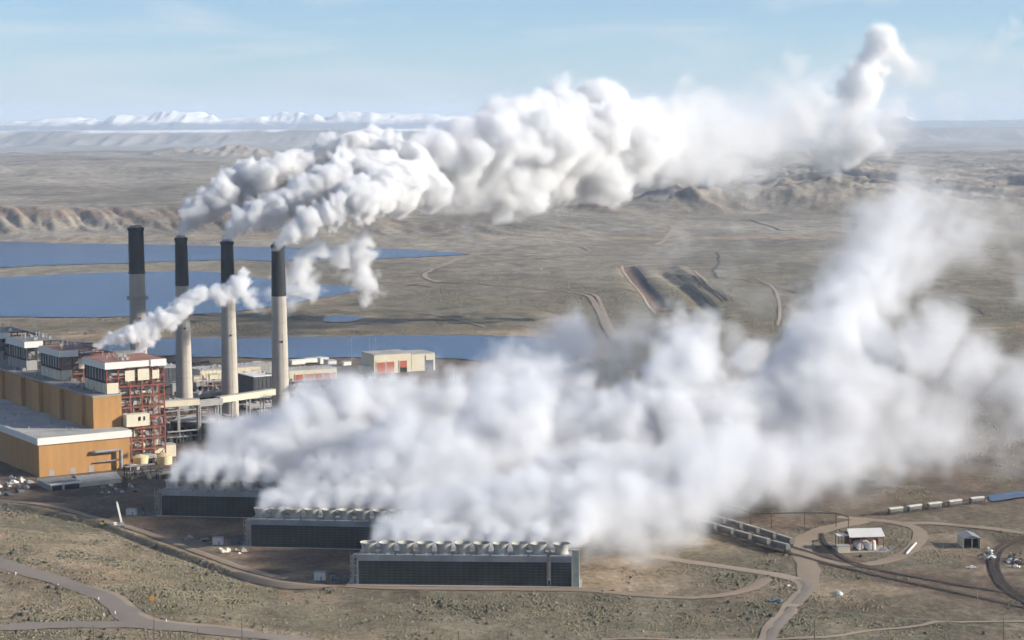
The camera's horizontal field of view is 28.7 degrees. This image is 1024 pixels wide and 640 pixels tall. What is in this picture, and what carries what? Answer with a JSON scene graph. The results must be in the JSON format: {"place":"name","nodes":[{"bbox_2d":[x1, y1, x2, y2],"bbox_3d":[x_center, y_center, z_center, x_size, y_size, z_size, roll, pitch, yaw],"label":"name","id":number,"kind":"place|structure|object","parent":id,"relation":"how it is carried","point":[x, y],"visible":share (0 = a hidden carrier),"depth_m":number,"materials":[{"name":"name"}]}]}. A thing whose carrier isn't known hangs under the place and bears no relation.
{"place":"outdoors","nodes":[
{"label":"outdoors","id":0,"kind":"place"},
{"bbox_2d":[0,557,153,622],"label":"road","id":1,"kind":"structure","parent":0,"point":[121,608],"depth_m":1021.08,"materials":[{"name":"asphalt"}]},
{"bbox_2d":[2,500,277,576],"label":"road","id":2,"kind":"structure","parent":0,"point":[203,553],"depth_m":1206.33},
{"bbox_2d":[0,621,317,639],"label":"road","id":3,"kind":"structure","parent":0,"point":[147,625],"depth_m":944.89,"materials":[{"name":"asphalt"}]},
{"bbox_2d":[153,362,175,392],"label":"precipitator building","id":4,"kind":"structure","parent":0,"point":[170,372],"depth_m":1884.13,"materials":[{"name":"metal"}]},
{"bbox_2d":[0,271,359,316],"bbox_3d":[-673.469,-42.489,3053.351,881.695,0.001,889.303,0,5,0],"label":"lake","id":5,"kind":"structure","parent":0,"point":[104,294],"depth_m":3016.54,"materials":[{"name":"liquid"}]},
{"bbox_2d":[193,390,220,399],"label":"precipitator building","id":6,"kind":"structure","parent":0,"point":[211,394],"depth_m":1806.05,"materials":[{"name":"metal"}]},
{"bbox_2d":[0,241,470,267],"bbox_3d":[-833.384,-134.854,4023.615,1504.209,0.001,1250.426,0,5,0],"label":"lake","id":7,"kind":"structure","parent":0,"point":[16,254],"depth_m":3974.91,"materials":[{"name":"liquid"}]},
{"bbox_2d":[238,370,271,402],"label":"precipitator building","id":8,"kind":"structure","parent":0,"point":[254,381],"depth_m":1792.71,"materials":[{"name":"metal"}]},
{"bbox_2d":[242,399,271,415],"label":"precipitator building","id":9,"kind":"structure","parent":0,"point":[255,406],"depth_m":1733.46,"materials":[{"name":"metal"}]},
{"bbox_2d":[80,335,583,362],"bbox_3d":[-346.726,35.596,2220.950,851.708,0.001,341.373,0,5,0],"label":"lake","id":10,"kind":"structure","parent":0,"point":[509,349],"depth_m":2262.03,"materials":[{"name":"liquid"}]},
{"bbox_2d":[329,570,349,580],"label":"pump skid","id":11,"kind":"object","parent":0,"point":[339,578],"visible":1,"depth_m":1098.43,"materials":[{"name":"metal"}]},
{"bbox_2d":[323,315,365,321],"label":"pond","id":12,"kind":"structure","parent":0,"point":[339,318],"depth_m":2603.36,"materials":[{"name":"liquid"}]},
{"bbox_2d":[270,282,430,309],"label":"dirt road","id":13,"kind":"structure","parent":0,"point":[354,291],"depth_m":3015.99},
{"bbox_2d":[307,307,484,326],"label":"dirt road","id":14,"kind":"structure","parent":0,"point":[412,311],"depth_m":2652.49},
{"bbox_2d":[232,571,772,598],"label":"road","id":15,"kind":"structure","parent":0,"point":[262,580],"depth_m":1076.30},
{"bbox_2d":[422,245,590,281],"bbox_3d":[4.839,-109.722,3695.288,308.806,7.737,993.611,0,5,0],"label":"dirt road","id":16,"kind":"structure","parent":0,"point":[424,274],"depth_m":3747.03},
{"bbox_2d":[0,126,1023,639],"bbox_3d":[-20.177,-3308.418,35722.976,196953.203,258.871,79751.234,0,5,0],"label":"ground","id":17,"kind":"structure","parent":0,"point":[474,450],"depth_m":2160.21,"materials":[{"name":"soil"}]},
{"bbox_2d":[0,323,44,360],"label":"boiler house","id":18,"kind":"structure","parent":17,"relation":"on","point":[5,332],"depth_m":1708.49,"materials":[{"name":"metal"}]},
{"bbox_2d":[6,331,79,369],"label":"boiler house","id":19,"kind":"structure","parent":17,"relation":"on","point":[23,352],"depth_m":1639.24,"materials":[{"name":"metal"}]},
{"bbox_2d":[37,475,81,490],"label":"workshop","id":20,"kind":"structure","parent":17,"relation":"on","point":[65,482],"depth_m":1384.95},
{"bbox_2d":[0,360,121,428],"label":"bunker bay building","id":21,"kind":"structure","parent":17,"relation":"on","point":[76,402],"depth_m":1524.58,"materials":[{"name":"orange metal"}]},
{"bbox_2d":[0,399,131,476],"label":"turbine hall","id":22,"kind":"structure","parent":17,"relation":"on","point":[39,444],"depth_m":1456.28,"materials":[{"name":"orange metal"}]},
{"bbox_2d":[39,340,115,382],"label":"boiler house","id":23,"kind":"structure","parent":17,"relation":"on","point":[61,361],"depth_m":1572.00,"materials":[{"name":"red metal"}]},
{"bbox_2d":[60,341,101,351],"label":"conveyor gallery","id":24,"kind":"object","parent":17,"relation":"on","point":[97,344],"visible":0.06,"depth_m":1687.94,"materials":[{"name":"white metal"}]},
{"bbox_2d":[73,472,121,486],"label":"workshop","id":25,"kind":"structure","parent":17,"relation":"on","point":[100,478],"depth_m":1401.33,"materials":[{"name":"grey metal"}]},
{"bbox_2d":[91,349,145,355],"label":"conveyor gallery","id":26,"kind":"object","parent":17,"relation":"on","point":[131,351],"visible":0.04,"depth_m":1619.31,"materials":[{"name":"white metal"}]},
{"bbox_2d":[113,502,124,526],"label":"mobile crane","id":27,"kind":"object","parent":17,"relation":"on","point":[121,524],"visible":1,"depth_m":1248.37,"materials":[{"name":"grey metal"}]},
{"bbox_2d":[82,351,165,461],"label":"boiler house","id":28,"kind":"structure","parent":17,"relation":"on","point":[126,376],"depth_m":1497.25,"materials":[{"name":"red metal"}]},
{"bbox_2d":[123,412,149,426],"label":"filter block","id":29,"kind":"structure","parent":17,"relation":"on","point":[136,419],"depth_m":1481.48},
{"bbox_2d":[127,225,147,353],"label":"chimney","id":30,"kind":"object","parent":17,"relation":"on","point":[137,297],"visible":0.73,"depth_m":1839.76,"materials":[{"name":"concrete"}]},
{"bbox_2d":[133,454,148,464],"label":"storage tank","id":31,"kind":"object","parent":17,"relation":"on","point":[139,459],"visible":0.84,"depth_m":1477.12,"materials":[{"name":"metal"}]},
{"bbox_2d":[124,463,158,479],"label":"pipe rack","id":32,"kind":"object","parent":17,"relation":"on","point":[147,474],"visible":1,"depth_m":1422.49,"materials":[{"name":"metal"}]},
{"bbox_2d":[139,507,157,515],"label":"pump skid","id":33,"kind":"object","parent":17,"relation":"on","point":[149,513],"visible":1,"depth_m":1285.55,"materials":[{"name":"metal"}]},
{"bbox_2d":[150,442,175,456],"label":"annex building","id":34,"kind":"structure","parent":17,"relation":"on","point":[171,448],"depth_m":1516.29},
{"bbox_2d":[157,453,171,464],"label":"storage tank","id":35,"kind":"object","parent":17,"relation":"on","point":[164,458],"visible":0.99,"depth_m":1480.14,"materials":[{"name":"metal"}]},
{"bbox_2d":[155,472,174,477],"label":"yard unit","id":36,"kind":"object","parent":17,"relation":"on","point":[166,475],"visible":1,"depth_m":1425.94,"materials":[{"name":"metal"}]},
{"bbox_2d":[85,585,253,631],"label":"road shoulder","id":37,"kind":"object","parent":17,"relation":"on","point":[126,601],"visible":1,"depth_m":959.25},
{"bbox_2d":[163,408,195,422],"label":"pipe rack","id":38,"kind":"object","parent":17,"relation":"on","point":[172,417],"visible":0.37,"depth_m":1698.30,"materials":[{"name":"grey metal"}]},
{"bbox_2d":[160,398,199,442],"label":"conveyor duct","id":39,"kind":"object","parent":17,"relation":"on","point":[177,403],"visible":0.68,"depth_m":1584.04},
{"bbox_2d":[166,429,199,443],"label":"pipe rack","id":40,"kind":"object","parent":17,"relation":"on","point":[190,438],"visible":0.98,"depth_m":1584.80,"materials":[{"name":"metal"}]},
{"bbox_2d":[174,235,192,407],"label":"chimney","id":41,"kind":"object","parent":17,"relation":"on","point":[184,387],"visible":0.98,"depth_m":1774.21,"materials":[{"name":"concrete"}]},
{"bbox_2d":[193,380,208,389],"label":"yard unit","id":42,"kind":"object","parent":17,"relation":"on","point":[197,385],"visible":0.96,"depth_m":1912.57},
{"bbox_2d":[192,364,220,381],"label":"precipitator building","id":43,"kind":"structure","parent":17,"relation":"on","point":[204,371],"depth_m":1968.05,"materials":[{"name":"grey metal"}]},
{"bbox_2d":[199,398,222,440],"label":"conveyor duct","id":44,"kind":"object","parent":17,"relation":"on","point":[212,402],"visible":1,"depth_m":1599.67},
{"bbox_2d":[201,379,220,390],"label":"pipe rack","id":45,"kind":"object","parent":17,"relation":"on","point":[214,385],"visible":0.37,"depth_m":1902.55,"materials":[{"name":"grey metal"}]},
{"bbox_2d":[169,414,257,435],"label":"pump building","id":46,"kind":"structure","parent":17,"relation":"on","point":[240,427],"depth_m":1629.97,"materials":[{"name":"metal"}]},
{"bbox_2d":[212,536,223,544],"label":"electrical hut","id":47,"kind":"object","parent":17,"relation":"on","point":[217,540],"visible":1,"depth_m":1194.27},
{"bbox_2d":[220,239,238,416],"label":"chimney","id":48,"kind":"object","parent":17,"relation":"on","point":[229,376],"visible":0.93,"depth_m":1711.45,"materials":[{"name":"concrete"}]},
{"bbox_2d":[228,535,245,544],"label":"pump skid","id":49,"kind":"object","parent":17,"relation":"on","point":[237,542],"visible":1,"depth_m":1195.08,"materials":[{"name":"metal"}]},
{"bbox_2d":[154,478,335,517],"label":"cooling tower","id":50,"kind":"structure","parent":17,"relation":"on","point":[219,499],"depth_m":1279.84,"materials":[{"name":"metal"}]},
{"bbox_2d":[216,388,275,437],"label":"conveyor duct","id":51,"kind":"object","parent":17,"relation":"on","point":[249,395],"visible":1,"depth_m":1631.48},
{"bbox_2d":[237,363,260,371],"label":"precipitator building","id":52,"kind":"structure","parent":17,"relation":"on","point":[247,367],"depth_m":2001.58,"materials":[{"name":"grey metal"}]},
{"bbox_2d":[247,361,271,371],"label":"precipitator building","id":53,"kind":"structure","parent":17,"relation":"on","point":[266,366],"depth_m":2036.86,"materials":[{"name":"grey metal"}]},
{"bbox_2d":[256,409,269,417],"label":"yard unit","id":54,"kind":"object","parent":17,"relation":"on","point":[267,412],"visible":0.89,"depth_m":1720.69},
{"bbox_2d":[271,242,289,426],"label":"chimney","id":55,"kind":"object","parent":17,"relation":"on","point":[280,398],"visible":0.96,"depth_m":1658.91,"materials":[{"name":"concrete"}]},
{"bbox_2d":[289,358,307,364],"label":"shed","id":56,"kind":"structure","parent":17,"relation":"on","point":[297,361],"depth_m":2107.94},
{"bbox_2d":[289,378,325,390],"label":"pipe rack","id":57,"kind":"object","parent":17,"relation":"on","point":[318,386],"visible":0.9,"depth_m":1903.07,"materials":[{"name":"grey metal"}]},
{"bbox_2d":[288,364,336,381],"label":"building","id":58,"kind":"structure","parent":17,"relation":"on","point":[304,372],"depth_m":1978.68,"materials":[{"name":"grey metal"}]},
{"bbox_2d":[314,571,325,580],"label":"electrical hut","id":59,"kind":"object","parent":17,"relation":"on","point":[320,575],"visible":1,"depth_m":1098.44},
{"bbox_2d":[323,359,336,366],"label":"office building","id":60,"kind":"structure","parent":17,"relation":"on","point":[331,362],"depth_m":2053.25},
{"bbox_2d":[240,506,442,549],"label":"cooling tower","id":61,"kind":"structure","parent":17,"relation":"on","point":[313,529],"depth_m":1182.63,"materials":[{"name":"metal"}]},
{"bbox_2d":[358,364,371,373],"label":"office building","id":62,"kind":"structure","parent":17,"relation":"on","point":[364,368],"depth_m":2020.78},
{"bbox_2d":[361,349,411,373],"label":"maintenance building","id":63,"kind":"structure","parent":17,"relation":"on","point":[389,361],"depth_m":2026.35,"materials":[{"name":"grey metal"}]},
{"bbox_2d":[377,362,384,373],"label":"roller door","id":64,"kind":"structure","parent":63,"relation":"in","point":[380,366],"depth_m":2019.40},
{"bbox_2d":[405,349,434,370],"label":"maintenance building","id":65,"kind":"structure","parent":17,"relation":"on","point":[422,360],"depth_m":2040.52,"materials":[{"name":"metal"}]},
{"bbox_2d":[347,540,581,587],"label":"cooling tower","id":66,"kind":"structure","parent":17,"relation":"on","point":[444,564],"depth_m":1084.42,"materials":[{"name":"metal"}]},
{"bbox_2d":[0,504,1021,639],"bbox_3d":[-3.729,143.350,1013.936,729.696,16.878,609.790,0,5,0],"label":"dark scrub","id":67,"kind":"object","parent":17,"relation":"on","point":[207,573],"visible":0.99,"depth_m":1031.03,"materials":[{"name":"green plant"}]},
{"bbox_2d":[0,474,1023,639],"bbox_3d":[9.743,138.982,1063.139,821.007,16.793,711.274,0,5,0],"label":"sagebrush","id":68,"kind":"object","parent":17,"relation":"on","point":[208,596],"visible":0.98,"depth_m":1041.06,"materials":[{"name":"green plant"}]},
{"bbox_2d":[45,273,1023,476],"bbox_3d":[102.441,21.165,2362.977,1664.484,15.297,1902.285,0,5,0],"label":"distant scrub","id":69,"kind":"object","parent":17,"relation":"on","point":[764,409],"visible":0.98,"depth_m":2236.56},
{"bbox_2d":[621,265,655,312],"bbox_3d":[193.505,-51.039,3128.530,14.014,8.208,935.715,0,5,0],"label":"ditch","id":70,"kind":"object","parent":17,"relation":"on","point":[643,296],"visible":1,"depth_m":3019.66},
{"bbox_2d":[624,267,666,311],"bbox_3d":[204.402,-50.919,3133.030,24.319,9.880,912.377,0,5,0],"label":"ditch","id":71,"kind":"object","parent":17,"relation":"on","point":[656,305],"visible":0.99,"depth_m":3093.70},
{"bbox_2d":[631,266,674,311],"bbox_3d":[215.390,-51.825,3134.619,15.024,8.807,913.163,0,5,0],"label":"ditch","id":72,"kind":"object","parent":17,"relation":"on","point":[643,279],"visible":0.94,"depth_m":3088.64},
{"bbox_2d":[675,274,718,307],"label":"ditch","id":73,"kind":"object","parent":17,"relation":"on","point":[708,299],"visible":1,"depth_m":2970.36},
{"bbox_2d":[692,275,727,300],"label":"ditch","id":74,"kind":"object","parent":17,"relation":"on","point":[710,288],"visible":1,"depth_m":3007.24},
{"bbox_2d":[719,503,848,528],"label":"pipe trestle","id":75,"kind":"object","parent":17,"relation":"on","point":[790,513],"visible":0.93,"depth_m":1235.04,"materials":[{"name":"metal"}]},
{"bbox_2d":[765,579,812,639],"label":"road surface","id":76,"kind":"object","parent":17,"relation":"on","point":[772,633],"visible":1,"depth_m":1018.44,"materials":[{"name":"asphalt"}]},
{"bbox_2d":[835,544,849,552],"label":"block hut","id":77,"kind":"object","parent":17,"relation":"on","point":[842,548],"visible":1,"depth_m":1160.01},
{"bbox_2d":[819,533,872,566],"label":"railway track","id":78,"kind":"structure","parent":17,"relation":"on","point":[826,544],"depth_m":1162.11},
{"bbox_2d":[676,520,1023,607],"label":"railway track","id":79,"kind":"structure","parent":17,"relation":"on","point":[875,574],"depth_m":1115.30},
{"bbox_2d":[683,515,700,526],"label":"hopper wagon","id":80,"kind":"object","parent":79,"relation":"on","point":[691,520],"visible":1,"depth_m":1241.36,"materials":[{"name":"metal"}]},
{"bbox_2d":[699,520,716,530],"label":"hopper wagon","id":81,"kind":"object","parent":79,"relation":"on","point":[708,524],"visible":1,"depth_m":1225.29,"materials":[{"name":"metal"}]},
{"bbox_2d":[717,524,734,535],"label":"hopper wagon","id":82,"kind":"object","parent":79,"relation":"on","point":[725,529],"visible":1,"depth_m":1209.75,"materials":[{"name":"metal"}]},
{"bbox_2d":[733,530,751,540],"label":"hopper wagon","id":83,"kind":"object","parent":79,"relation":"on","point":[747,536],"visible":1,"depth_m":1194.63,"materials":[{"name":"metal"}]},
{"bbox_2d":[751,535,770,546],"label":"hopper wagon","id":84,"kind":"object","parent":79,"relation":"on","point":[761,540],"visible":1,"depth_m":1179.59,"materials":[{"name":"metal"}]},
{"bbox_2d":[770,540,789,551],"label":"hopper wagon","id":85,"kind":"object","parent":79,"relation":"on","point":[774,544],"visible":1,"depth_m":1164.88,"materials":[{"name":"metal"}]},
{"bbox_2d":[696,517,1023,594],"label":"railway track","id":86,"kind":"structure","parent":17,"relation":"on","point":[841,561],"depth_m":1110.45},
{"bbox_2d":[691,510,709,520],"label":"hopper wagon","id":87,"kind":"object","parent":86,"relation":"on","point":[699,514],"visible":0.94,"depth_m":1258.49,"materials":[{"name":"metal"}]},
{"bbox_2d":[709,514,726,524],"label":"hopper wagon","id":88,"kind":"object","parent":86,"relation":"on","point":[717,519],"visible":0.96,"depth_m":1243.46,"materials":[{"name":"metal"}]},
{"bbox_2d":[725,519,744,529],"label":"hopper wagon","id":89,"kind":"object","parent":86,"relation":"on","point":[734,523],"visible":0.99,"depth_m":1227.98,"materials":[{"name":"metal"}]},
{"bbox_2d":[743,523,759,534],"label":"hopper wagon","id":90,"kind":"object","parent":86,"relation":"on","point":[751,528],"visible":0.98,"depth_m":1212.32,"materials":[{"name":"metal"}]},
{"bbox_2d":[760,528,776,539],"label":"hopper wagon","id":91,"kind":"object","parent":86,"relation":"on","point":[767,533],"visible":0.98,"depth_m":1197.21,"materials":[{"name":"metal"}]},
{"bbox_2d":[775,533,794,545],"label":"hopper wagon","id":92,"kind":"object","parent":86,"relation":"on","point":[784,538],"visible":0.9,"depth_m":1181.58,"materials":[{"name":"metal"}]},
{"bbox_2d":[833,528,894,551],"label":"fuel shelter","id":93,"kind":"object","parent":17,"relation":"on","point":[851,535],"visible":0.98,"depth_m":1170.92,"materials":[{"name":"white metal"}]},
{"bbox_2d":[862,496,988,514],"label":"railway track","id":94,"kind":"structure","parent":17,"relation":"on","point":[906,507],"depth_m":1284.69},
{"bbox_2d":[887,506,903,513],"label":"tank wagon","id":95,"kind":"object","parent":94,"relation":"on","point":[898,509],"visible":1,"depth_m":1273.82,"materials":[{"name":"metal"}]},
{"bbox_2d":[907,504,921,511],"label":"tank wagon","id":96,"kind":"object","parent":94,"relation":"on","point":[914,507],"visible":1,"depth_m":1281.78,"materials":[{"name":"metal"}]},
{"bbox_2d":[926,501,941,508],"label":"tank wagon","id":97,"kind":"object","parent":94,"relation":"on","point":[937,504],"visible":1,"depth_m":1289.76,"materials":[{"name":"metal"}]},
{"bbox_2d":[947,499,962,506],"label":"tank wagon","id":98,"kind":"object","parent":94,"relation":"on","point":[954,502],"visible":1,"depth_m":1297.84,"materials":[{"name":"metal"}]},
{"bbox_2d":[969,496,984,503],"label":"tank wagon","id":99,"kind":"object","parent":94,"relation":"on","point":[976,499],"visible":1,"depth_m":1307.28,"materials":[{"name":"metal"}]},
{"bbox_2d":[957,530,980,548],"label":"gabled shed","id":100,"kind":"structure","parent":17,"relation":"on","point":[965,538],"depth_m":1176.33,"materials":[{"name":"grey metal"}]},
{"bbox_2d":[988,536,1023,602],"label":"railway track","id":101,"kind":"structure","parent":17,"relation":"on","point":[996,579],"depth_m":1110.89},
{"bbox_2d":[994,540,1023,598],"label":"railway track","id":102,"kind":"structure","parent":17,"relation":"on","point":[997,567],"depth_m":1118.55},
{"bbox_2d":[0,110,1023,130],"bbox_3d":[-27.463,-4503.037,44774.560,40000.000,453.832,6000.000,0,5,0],"label":"mountains","id":103,"kind":"structure","parent":0,"point":[176,120],"depth_m":43068.32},
{"bbox_2d":[0,0,1023,122],"label":"sky","id":104,"kind":"structure","parent":0,"point":[681,61],"materials":[{"name":"blue"}]},
{"bbox_2d":[441,281,616,339],"bbox_3d":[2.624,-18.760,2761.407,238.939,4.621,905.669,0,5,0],"label":"dirt road","id":105,"kind":"structure","parent":0,"point":[605,326],"depth_m":2693.97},
{"bbox_2d":[581,291,620,339],"bbox_3d":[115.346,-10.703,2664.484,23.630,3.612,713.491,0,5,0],"label":"dirt road","id":106,"kind":"structure","parent":0,"point":[607,318],"depth_m":2598.65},
{"bbox_2d":[530,213,675,244],"bbox_3d":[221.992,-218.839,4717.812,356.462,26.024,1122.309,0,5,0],"label":"dirt road","id":107,"kind":"structure","parent":0,"point":[669,233],"depth_m":4661.30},
{"bbox_2d":[640,554,811,639],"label":"road","id":108,"kind":"structure","parent":0,"point":[772,620],"depth_m":1104.99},
{"bbox_2d":[711,252,807,293],"bbox_3d":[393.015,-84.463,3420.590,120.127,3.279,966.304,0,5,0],"label":"creek","id":109,"kind":"structure","parent":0,"point":[716,266],"depth_m":3364.84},
{"bbox_2d":[758,279,781,324],"bbox_3d":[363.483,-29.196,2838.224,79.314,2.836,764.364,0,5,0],"label":"dirt road","id":110,"kind":"structure","parent":0,"point":[779,307],"depth_m":2772.53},
{"bbox_2d":[601,620,1023,639],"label":"path","id":111,"kind":"structure","parent":0,"point":[923,624],"depth_m":968.87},
{"bbox_2d":[790,517,872,592],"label":"road","id":112,"kind":"structure","parent":0,"point":[809,570],"depth_m":1172.15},
{"bbox_2d":[796,516,928,565],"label":"road","id":113,"kind":"structure","parent":0,"point":[920,536],"depth_m":1173.11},
{"bbox_2d":[898,522,1023,533],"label":"road","id":114,"kind":"structure","parent":0,"point":[974,526],"depth_m":1232.99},
{"bbox_2d":[989,490,1023,500],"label":"pond","id":115,"kind":"structure","parent":0,"point":[1004,496],"depth_m":1332.37,"materials":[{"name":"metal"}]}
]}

